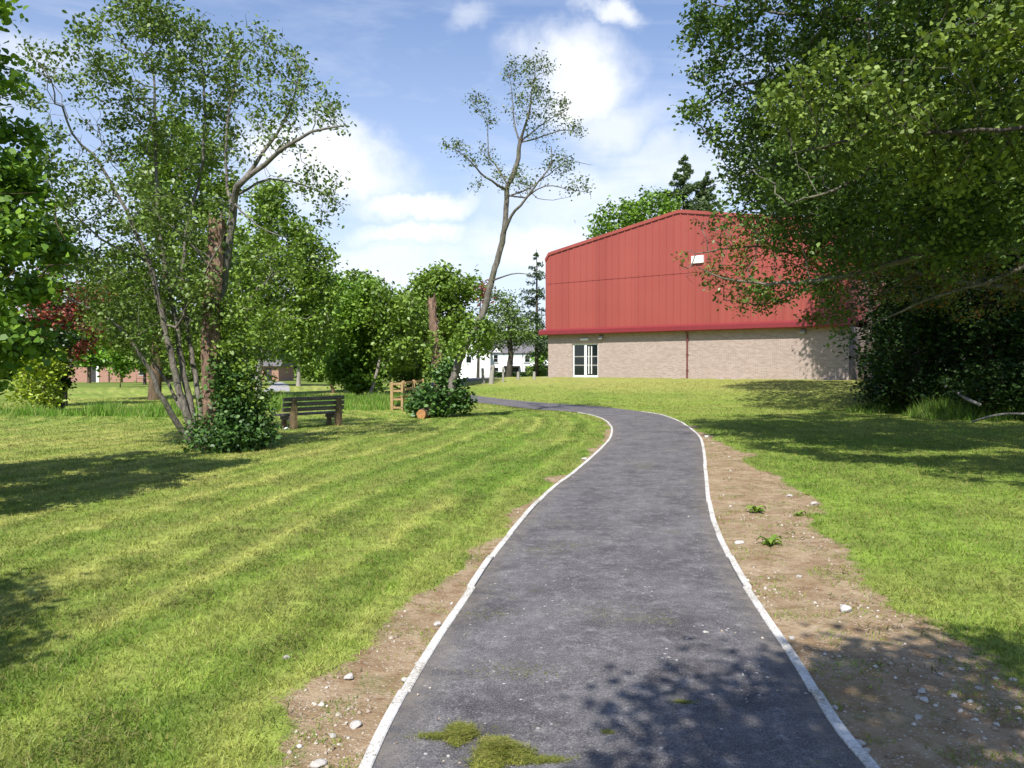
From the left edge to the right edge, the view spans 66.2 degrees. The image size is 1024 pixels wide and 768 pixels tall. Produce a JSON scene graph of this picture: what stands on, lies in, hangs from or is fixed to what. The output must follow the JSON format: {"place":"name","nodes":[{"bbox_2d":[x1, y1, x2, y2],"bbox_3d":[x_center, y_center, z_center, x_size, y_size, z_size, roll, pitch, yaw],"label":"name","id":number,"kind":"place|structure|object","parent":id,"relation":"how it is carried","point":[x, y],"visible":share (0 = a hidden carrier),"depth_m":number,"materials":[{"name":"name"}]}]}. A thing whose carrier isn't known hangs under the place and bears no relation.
{"place":"outdoors","nodes":[
{"label":"outdoors","id":0,"kind":"place"},
{"bbox_2d":[0,389,417,417],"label":"long grass","id":1,"kind":"structure","parent":0,"point":[373,401],"depth_m":26.30,"materials":[{"name":"green plant"}]},
{"bbox_2d":[264,382,289,390],"bbox_3d":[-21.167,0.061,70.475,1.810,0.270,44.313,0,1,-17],"label":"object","id":2,"kind":"structure","parent":0,"point":[277,386],"depth_m":57.41,"materials":[{"name":"white"}]},
{"bbox_2d":[0,0,1016,334],"label":"sky","id":3,"kind":"structure","parent":0,"point":[406,69],"materials":[{"name":"blue"}]},
{"bbox_2d":[0,376,1023,767],"bbox_3d":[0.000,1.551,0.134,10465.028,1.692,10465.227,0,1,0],"label":"ground","id":4,"kind":"structure","parent":0,"point":[872,714],"depth_m":6.48,"materials":[{"name":"green plant"}]},
{"bbox_2d":[3,348,76,408],"bbox_3d":[-16.501,-0.114,27.475,2.193,2.426,2.184,0,1,0],"label":"golden shrub","id":5,"kind":"object","parent":4,"relation":"on","point":[39,393],"visible":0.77,"depth_m":27.37,"materials":[{"name":"green plant"}]},
{"bbox_2d":[0,0,94,394],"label":"maple tree","id":6,"kind":"object","parent":4,"relation":"on","point":[25,236],"visible":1,"depth_m":8.87,"materials":[{"name":"green plant"}]},
{"bbox_2d":[11,268,117,405],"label":"copper beech","id":7,"kind":"object","parent":4,"relation":"on","point":[68,310],"visible":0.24,"depth_m":30.93,"materials":[{"name":"red plant"}]},
{"bbox_2d":[48,324,86,409],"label":"dark ivied tree","id":8,"kind":"object","parent":4,"relation":"on","point":[62,337],"visible":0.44,"depth_m":28.44,"materials":[{"name":"green plant"}]},
{"bbox_2d":[57,307,113,382],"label":"tree","id":9,"kind":"object","parent":4,"relation":"on","point":[91,361],"visible":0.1,"depth_m":84.60,"materials":[{"name":"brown plant"}]},
{"bbox_2d":[68,349,122,381],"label":"brick building","id":10,"kind":"structure","parent":4,"relation":"on","point":[81,376],"depth_m":108.00,"materials":[{"name":"brick"}]},
{"bbox_2d":[87,367,95,381],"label":"doorway","id":11,"kind":"structure","parent":10,"relation":"in","point":[93,376],"depth_m":107.94,"materials":[{"name":"grey"}]},
{"bbox_2d":[47,275,170,329],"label":"sycamore tree","id":12,"kind":"object","parent":4,"relation":"on","point":[87,302],"visible":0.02,"depth_m":116.40,"materials":[{"name":"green plant"}]},
{"bbox_2d":[99,326,147,386],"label":"young lime tree","id":13,"kind":"object","parent":4,"relation":"on","point":[118,368],"visible":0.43,"depth_m":59.69,"materials":[{"name":"green plant"}]},
{"bbox_2d":[0,0,254,447],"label":"alder tree","id":14,"kind":"object","parent":4,"relation":"on","point":[160,23],"visible":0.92,"depth_m":15.11,"materials":[{"name":"green plant"}]},
{"bbox_2d":[127,320,169,384],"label":"bushy sycamore","id":15,"kind":"object","parent":4,"relation":"on","point":[138,367],"visible":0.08,"depth_m":69.85,"materials":[{"name":"green plant"}]},
{"bbox_2d":[123,348,181,381],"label":"brick building","id":16,"kind":"structure","parent":4,"relation":"on","point":[131,379],"depth_m":106.01,"materials":[{"name":"brick"}]},
{"bbox_2d":[136,366,201,381],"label":"elder bush","id":17,"kind":"object","parent":4,"relation":"on","point":[167,374],"visible":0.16,"depth_m":95.42,"materials":[{"name":"green plant"}]},
{"bbox_2d":[74,104,272,399],"bbox_3d":[-15.772,-6.016,37.162,9.745,13.819,7.124,0,1,0],"label":"broadleaf tree","id":18,"kind":"object","parent":4,"relation":"on","point":[174,177],"visible":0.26,"depth_m":36.06,"materials":[{"name":"green plant"}]},
{"bbox_2d":[175,293,293,375],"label":"old oak tree","id":19,"kind":"object","parent":4,"relation":"on","point":[242,347],"visible":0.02,"depth_m":61.66,"materials":[{"name":"green plant"}]},
{"bbox_2d":[126,11,356,452],"bbox_3d":[-4.980,-2.829,15.210,4.127,8.811,3.300,0,1,0],"label":"ivy clad tree","id":20,"kind":"object","parent":4,"relation":"on","point":[227,426],"visible":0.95,"depth_m":14.82,"materials":[{"name":"green plant"}]},
{"bbox_2d":[206,239,312,418],"bbox_3d":[-4.934,-0.806,15.451,2.006,4.080,2.406,0,1,0],"label":"ash sapling","id":21,"kind":"object","parent":4,"relation":"on","point":[251,329],"visible":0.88,"depth_m":15.15,"materials":[{"name":"green plant"}]},
{"bbox_2d":[0,317,546,378],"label":"distant wood","id":22,"kind":"object","parent":4,"relation":"on","point":[385,371],"visible":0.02,"depth_m":162.94,"materials":[{"name":"green plant"}]},
{"bbox_2d":[255,354,294,380],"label":"brick building","id":23,"kind":"structure","parent":4,"relation":"on","point":[281,374],"depth_m":116.90,"materials":[{"name":"brick"}]},
{"bbox_2d":[266,368,271,380],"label":"doorway","id":24,"kind":"structure","parent":23,"relation":"in","point":[269,372],"depth_m":115.95,"materials":[{"name":"brown"}]},
{"bbox_2d":[225,176,355,396],"bbox_3d":[-9.778,-3.994,33.837,6.239,9.914,4.838,0,1,0],"label":"birch tree","id":25,"kind":"object","parent":4,"relation":"on","point":[316,323],"visible":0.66,"depth_m":33.28,"materials":[{"name":"green plant"}]},
{"bbox_2d":[265,344,315,385],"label":"silver birch","id":26,"kind":"object","parent":4,"relation":"on","point":[298,377],"visible":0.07,"depth_m":59.86,"materials":[{"name":"green plant"}]},
{"bbox_2d":[273,395,344,428],"bbox_3d":[-5.261,0.784,20.604,0.635,0.919,1.980,1,2,38],"label":"park bench","id":27,"kind":"object","parent":4,"relation":"on","point":[294,409],"visible":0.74,"depth_m":20.44,"materials":[{"name":"brown wood"}]},
{"bbox_2d":[293,359,328,381],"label":"hazel bush","id":28,"kind":"object","parent":4,"relation":"on","point":[309,373],"visible":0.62,"depth_m":83.15,"materials":[{"name":"green plant"}]},
{"bbox_2d":[309,759,327,767],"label":"stone","id":29,"kind":"object","parent":4,"relation":"on","point":[317,763],"visible":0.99,"depth_m":3.13,"materials":[{"name":"stone"}]},
{"bbox_2d":[266,265,376,392],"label":"field maple","id":30,"kind":"object","parent":4,"relation":"on","point":[343,285],"visible":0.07,"depth_m":45.47,"materials":[{"name":"green plant"}]},
{"bbox_2d":[329,733,336,738],"bbox_3d":[-0.771,1.517,3.384,0.028,0.020,0.037,-1,1,-27],"label":"stone","id":31,"kind":"object","parent":4,"relation":"on","point":[332,735],"visible":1,"depth_m":3.38,"materials":[{"name":"stone"}]},
{"bbox_2d":[344,673,353,679],"bbox_3d":[-0.830,1.492,4.001,0.050,0.037,0.062,-8,-3,6],"label":"stone","id":32,"kind":"object","parent":4,"relation":"on","point":[349,676],"visible":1,"depth_m":3.98,"materials":[{"name":"stone"}]},
{"bbox_2d":[350,720,361,728],"bbox_3d":[-0.695,1.514,3.490,0.053,0.038,0.053,-1,1,-25],"label":"stone","id":33,"kind":"object","parent":4,"relation":"on","point":[354,724],"visible":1,"depth_m":3.47,"materials":[{"name":"stone"}]},
{"bbox_2d":[312,272,400,395],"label":"dark thicket tree","id":34,"kind":"object","parent":4,"relation":"on","point":[353,368],"visible":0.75,"depth_m":40.04,"materials":[{"name":"green plant"}]},
{"bbox_2d":[340,260,389,294],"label":"distant ash","id":35,"kind":"object","parent":4,"relation":"on","point":[353,277],"visible":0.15,"depth_m":68.88,"materials":[{"name":"green plant"}]},
{"bbox_2d":[349,270,436,394],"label":"leaning alder","id":36,"kind":"object","parent":4,"relation":"on","point":[406,327],"visible":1,"depth_m":39.21,"materials":[{"name":"green plant"}]},
{"bbox_2d":[390,379,423,409],"bbox_3d":[-4.153,0.521,31.755,0.460,1.350,7.000,0,1,0],"label":"timber fence","id":37,"kind":"object","parent":4,"relation":"on","point":[402,389],"visible":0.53,"depth_m":28.29,"materials":[{"name":"beige wood"}]},
{"bbox_2d":[416,408,439,418],"bbox_3d":[-2.518,0.853,24.288,0.330,0.440,1.234,1,1,23],"label":"cut log","id":38,"kind":"object","parent":4,"relation":"on","point":[422,413],"visible":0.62,"depth_m":23.75,"materials":[{"name":"beige wood"}]},
{"bbox_2d":[381,259,486,388],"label":"round olive tree","id":39,"kind":"object","parent":4,"relation":"on","point":[450,302],"visible":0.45,"depth_m":44.83,"materials":[{"name":"green plant"}]},
{"bbox_2d":[422,292,449,400],"bbox_3d":[-2.578,-1.100,27.123,1.102,4.184,1.176,0,1,0],"label":"broken trunk","id":40,"kind":"object","parent":4,"relation":"on","point":[436,342],"visible":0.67,"depth_m":27.25,"materials":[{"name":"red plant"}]},
{"bbox_2d":[434,621,440,626],"bbox_3d":[-0.460,1.484,4.843,0.047,0.034,0.051,0,1,-9],"label":"stone","id":41,"kind":"object","parent":4,"relation":"on","point":[437,623],"visible":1,"depth_m":4.83,"materials":[{"name":"stone"}]},
{"bbox_2d":[400,356,477,417],"bbox_3d":[-2.275,0.212,24.753,2.411,2.207,1.823,-1,1,-23],"label":"ivy shrub","id":42,"kind":"object","parent":4,"relation":"on","point":[431,396],"visible":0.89,"depth_m":24.44,"materials":[{"name":"green plant"}]},
{"bbox_2d":[457,340,491,378],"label":"white house","id":43,"kind":"structure","parent":4,"relation":"on","point":[470,370],"depth_m":146.97,"materials":[{"name":"paint"}]},
{"bbox_2d":[466,356,471,362],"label":"window","id":44,"kind":"structure","parent":43,"relation":"in","point":[468,360],"depth_m":146.86,"materials":[{"name":"white glass"}]},
{"bbox_2d":[481,368,484,383],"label":"wooden post","id":45,"kind":"object","parent":4,"relation":"on","point":[482,376],"visible":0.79,"depth_m":47.92,"materials":[{"name":"grey wood"}]},
{"bbox_2d":[471,279,497,377],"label":"purple plum","id":46,"kind":"object","parent":4,"relation":"on","point":[483,289],"visible":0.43,"depth_m":53.88,"materials":[{"name":"green plant"}]},
{"bbox_2d":[358,412,612,767],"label":"kerb","id":47,"kind":"structure","parent":4,"relation":"on","point":[376,742],"depth_m":4.40,"materials":[{"name":"white concrete"}]},
{"bbox_2d":[489,365,494,383],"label":"wooden post","id":48,"kind":"object","parent":4,"relation":"on","point":[491,375],"visible":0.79,"depth_m":47.15,"materials":[{"name":"beige wood"}]},
{"bbox_2d":[502,367,503,381],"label":"wooden post","id":49,"kind":"object","parent":4,"relation":"on","point":[502,374],"visible":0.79,"depth_m":48.22,"materials":[{"name":"beige wood"}]},
{"bbox_2d":[490,337,522,371],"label":"white house","id":50,"kind":"structure","parent":4,"relation":"on","point":[499,359],"depth_m":149.93,"materials":[{"name":"paint"}]},
{"bbox_2d":[493,355,497,362],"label":"window","id":51,"kind":"structure","parent":50,"relation":"in","point":[495,357],"depth_m":149.83,"materials":[{"name":"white glass"}]},
{"bbox_2d":[475,286,543,376],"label":"larch tree","id":52,"kind":"object","parent":4,"relation":"on","point":[516,322],"visible":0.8,"depth_m":73.43,"materials":[{"name":"green plant"}]},
{"bbox_2d":[0,379,1023,767],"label":"grass","id":53,"kind":"structure","parent":4,"relation":"on","point":[142,571],"depth_m":6.83,"materials":[{"name":"green plant"}]},
{"bbox_2d":[438,42,595,416],"bbox_3d":[0.212,-4.561,24.546,4.797,11.472,3.350,0,1,0],"label":"tall leaning tree","id":54,"kind":"object","parent":4,"relation":"on","point":[463,342],"visible":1,"depth_m":24.29,"materials":[{"name":"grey plant"}]},
{"bbox_2d":[494,372,546,376],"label":"garden hedge","id":55,"kind":"object","parent":4,"relation":"on","point":[514,374],"visible":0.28,"depth_m":139.47,"materials":[{"name":"green plant"}]},
{"bbox_2d":[511,249,547,376],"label":"spruce tree","id":56,"kind":"object","parent":4,"relation":"on","point":[539,349],"visible":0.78,"depth_m":79.70,"materials":[{"name":"green plant"}]},
{"bbox_2d":[522,341,547,375],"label":"white house","id":57,"kind":"structure","parent":4,"relation":"on","point":[525,362],"depth_m":150.26,"materials":[{"name":"paint"}]},
{"bbox_2d":[523,361,547,376],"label":"hawthorn bush","id":58,"kind":"object","parent":4,"relation":"on","point":[542,371],"visible":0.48,"depth_m":81.61,"materials":[{"name":"green plant"}]},
{"bbox_2d":[526,343,547,368],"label":"bright shrub","id":59,"kind":"object","parent":4,"relation":"on","point":[540,358],"visible":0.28,"depth_m":89.69,"materials":[{"name":"green plant"}]},
{"bbox_2d":[574,185,687,238],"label":"poplar tree","id":60,"kind":"object","parent":4,"relation":"on","point":[636,215],"visible":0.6,"depth_m":90.45,"materials":[{"name":"green plant"}]},
{"bbox_2d":[285,427,1023,767],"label":"gravel","id":61,"kind":"structure","parent":4,"relation":"on","point":[321,703],"depth_m":3.82,"materials":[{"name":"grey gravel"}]},
{"bbox_2d":[661,154,709,209],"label":"spruce tree","id":62,"kind":"object","parent":4,"relation":"on","point":[687,189],"visible":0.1,"depth_m":93.98,"materials":[{"name":"green plant"}]},
{"bbox_2d":[694,170,722,211],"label":"spruce tree","id":63,"kind":"object","parent":4,"relation":"on","point":[703,192],"visible":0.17,"depth_m":94.09,"materials":[{"name":"green plant"}]},
{"bbox_2d":[538,210,885,379],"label":"sports hall","id":64,"kind":"structure","parent":4,"relation":"on","point":[632,301],"depth_m":49.69,"materials":[{"name":"metal"}]},
{"bbox_2d":[573,343,597,376],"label":"door","id":65,"kind":"structure","parent":64,"relation":"in","point":[585,355],"depth_m":54.13,"materials":[{"name":"white glass"}]},
{"bbox_2d":[734,540,743,543],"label":"stone","id":66,"kind":"object","parent":4,"relation":"on","point":[739,542],"visible":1,"depth_m":7.07,"materials":[{"name":"stone"}]},
{"bbox_2d":[746,505,765,512],"bbox_3d":[2.679,1.364,8.558,0.249,0.093,0.179,-1,2,-33],"label":"weed plant","id":67,"kind":"object","parent":4,"relation":"on","point":[756,509],"visible":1,"depth_m":8.56,"materials":[{"name":"green plant"}]},
{"bbox_2d":[641,411,880,767],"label":"kerb","id":68,"kind":"structure","parent":4,"relation":"on","point":[865,758],"depth_m":4.36,"materials":[{"name":"white concrete"}]},
{"bbox_2d":[756,534,782,544],"bbox_3d":[2.326,1.400,7.028,0.241,0.088,0.223,-1,1,-27],"label":"weed plant","id":69,"kind":"object","parent":4,"relation":"on","point":[772,539],"visible":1,"depth_m":7.01,"materials":[{"name":"green plant"}]},
{"bbox_2d":[793,510,805,516],"bbox_3d":[3.045,1.382,8.350,0.106,0.066,0.173,1,2,43],"label":"weed plant","id":70,"kind":"object","parent":4,"relation":"on","point":[799,513],"visible":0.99,"depth_m":8.36,"materials":[{"name":"green plant"}]},
{"bbox_2d":[667,0,1023,352],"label":"beech tree","id":71,"kind":"object","parent":4,"relation":"on","point":[888,42],"visible":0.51,"depth_m":13.82,"materials":[{"name":"green plant"}]},
{"bbox_2d":[840,604,851,612],"bbox_3d":[2.160,1.460,5.081,0.073,0.063,0.078,1,1,28],"label":"stone","id":72,"kind":"object","parent":4,"relation":"on","point":[845,608],"visible":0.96,"depth_m":5.06,"materials":[{"name":"stone"}]},
{"bbox_2d":[670,199,1023,330],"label":"tree","id":73,"kind":"object","parent":4,"relation":"on","point":[1005,287],"visible":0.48,"depth_m":16.20,"materials":[{"name":"green plant"}]},
{"bbox_2d":[856,739,865,745],"bbox_3d":[1.473,1.520,3.325,0.034,0.030,0.046,-1,2,-45],"label":"stone","id":74,"kind":"object","parent":4,"relation":"on","point":[862,742],"visible":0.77,"depth_m":3.31,"materials":[{"name":"stone"}]},
{"bbox_2d":[829,155,905,379],"bbox_3d":[16.682,-6.654,37.644,4.311,13.264,6.592,0,1,0],"label":"shade tree","id":75,"kind":"object","parent":4,"relation":"on","point":[869,346],"visible":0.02,"depth_m":37.36,"materials":[{"name":"green plant"}]},
{"bbox_2d":[721,117,1017,395],"bbox_3d":[12.022,-4.808,28.420,9.854,10.981,14.863,0,1,0],"label":"shade tree","id":76,"kind":"object","parent":4,"relation":"on","point":[782,167],"visible":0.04,"depth_m":27.68,"materials":[{"name":"green plant"}]},
{"bbox_2d":[844,368,920,412],"bbox_3d":[12.888,0.265,27.034,2.476,1.643,2.657,-1,1,-28],"label":"laurel bush","id":77,"kind":"object","parent":4,"relation":"on","point":[890,395],"visible":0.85,"depth_m":26.64,"materials":[{"name":"green plant"}]},
{"bbox_2d":[872,275,898,377],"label":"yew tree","id":78,"kind":"object","parent":4,"relation":"on","point":[884,312],"depth_m":45.05,"materials":[{"name":"green plant"}]},
{"bbox_2d":[857,270,915,370],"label":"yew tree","id":79,"kind":"object","parent":4,"relation":"on","point":[879,338],"depth_m":40.49,"materials":[{"name":"green plant"}]},
{"bbox_2d":[753,0,1023,208],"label":"lime tree","id":80,"kind":"object","parent":4,"relation":"on","point":[889,142],"visible":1,"depth_m":9.59,"materials":[{"name":"green plant"}]},
{"bbox_2d":[914,715,921,719],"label":"stone","id":81,"kind":"object","parent":4,"relation":"on","point":[918,717],"visible":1,"depth_m":3.52,"materials":[{"name":"stone"}]},
{"bbox_2d":[917,687,925,692],"bbox_3d":[1.982,1.485,3.802,0.038,0.026,0.046,-5,7,16],"label":"stone","id":82,"kind":"object","parent":4,"relation":"on","point":[921,690],"visible":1,"depth_m":3.79,"materials":[{"name":"stone"}]},
{"bbox_2d":[920,697,928,702],"bbox_3d":[1.944,1.490,3.704,0.039,0.026,0.036,1,1,28],"label":"stone","id":83,"kind":"object","parent":4,"relation":"on","point":[924,699],"visible":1,"depth_m":3.69,"materials":[{"name":"stone"}]},
{"bbox_2d":[834,179,1018,403],"bbox_3d":[13.659,-2.966,26.215,5.907,8.121,6.402,0,1,0],"label":"shade tree","id":84,"kind":"object","parent":4,"relation":"on","point":[912,333],"visible":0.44,"depth_m":26.02,"materials":[{"name":"green plant"}]},
{"bbox_2d":[894,262,974,377],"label":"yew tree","id":85,"kind":"object","parent":4,"relation":"on","point":[931,335],"depth_m":36.88,"materials":[{"name":"green plant"}]},
{"bbox_2d":[896,361,977,406],"bbox_3d":[13.765,0.193,25.488,2.476,1.880,2.961,0,1,0],"label":"laurel bush","id":86,"kind":"object","parent":4,"relation":"on","point":[928,383],"visible":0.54,"depth_m":25.27,"materials":[{"name":"green plant"}]},
{"bbox_2d":[852,219,1023,390],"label":"shade tree","id":87,"kind":"object","parent":4,"relation":"on","point":[894,333],"visible":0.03,"depth_m":29.89,"materials":[{"name":"green plant"}]},
{"bbox_2d":[904,175,1023,398],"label":"shade tree","id":88,"kind":"object","parent":4,"relation":"on","point":[987,339],"visible":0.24,"depth_m":24.51,"materials":[{"name":"green plant"}]},
{"bbox_2d":[950,386,981,405],"bbox_3d":[13.610,0.336,23.774,0.263,0.561,2.590,0,1,12],"label":"fallen branch","id":89,"kind":"object","parent":4,"relation":"on","point":[970,400],"visible":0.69,"depth_m":22.95,"materials":[{"name":"grey wood"}]},
{"bbox_2d":[935,235,1011,377],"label":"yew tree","id":90,"kind":"object","parent":4,"relation":"on","point":[978,308],"depth_m":34.60,"materials":[{"name":"green plant"}]},
{"bbox_2d":[936,349,1023,415],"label":"laurel bush","id":91,"kind":"object","parent":4,"relation":"on","point":[997,398],"visible":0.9,"depth_m":23.22,"materials":[{"name":"green plant"}]},
{"bbox_2d":[966,177,1023,368],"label":"shade tree","id":92,"kind":"object","parent":4,"relation":"on","point":[1015,342],"visible":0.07,"depth_m":24.44,"materials":[{"name":"green plant"}]},
{"bbox_2d":[971,413,1023,422],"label":"fallen branch","id":93,"kind":"object","parent":4,"relation":"on","point":[985,417],"visible":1,"depth_m":21.01,"materials":[{"name":"grey wood"}]},
{"bbox_2d":[985,356,1023,411],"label":"laurel bush","id":94,"kind":"object","parent":4,"relation":"on","point":[1019,394],"visible":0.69,"depth_m":22.77,"materials":[{"name":"green plant"}]},
{"bbox_2d":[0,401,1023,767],"bbox_3d":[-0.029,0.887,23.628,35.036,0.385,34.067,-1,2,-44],"label":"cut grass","id":95,"kind":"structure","parent":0,"point":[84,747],"depth_m":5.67,"materials":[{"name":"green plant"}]},
{"bbox_2d":[373,377,865,767],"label":"path","id":96,"kind":"structure","parent":0,"point":[627,502],"depth_m":4.43,"materials":[{"name":"grey asphalt"}]},
{"bbox_2d":[436,718,483,747],"bbox_3d":[-0.215,1.494,3.347,0.234,0.068,0.269,0,1,0],"label":"patch of moss","id":97,"kind":"object","parent":96,"relation":"on","point":[458,733],"visible":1,"depth_m":3.34,"materials":[{"name":"green plant"}]},
{"bbox_2d":[457,731,537,767],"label":"patch of moss","id":98,"kind":"object","parent":96,"relation":"on","point":[498,751],"visible":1,"depth_m":3.15,"materials":[{"name":"green plant"}]},
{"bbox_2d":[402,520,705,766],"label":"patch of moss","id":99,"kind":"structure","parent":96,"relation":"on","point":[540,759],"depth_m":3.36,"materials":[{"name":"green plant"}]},
{"bbox_2d":[846,393,1023,420],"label":"rough grass","id":100,"kind":"structure","parent":0,"point":[949,410],"depth_m":23.96,"materials":[{"name":"green plant"}]}
]}

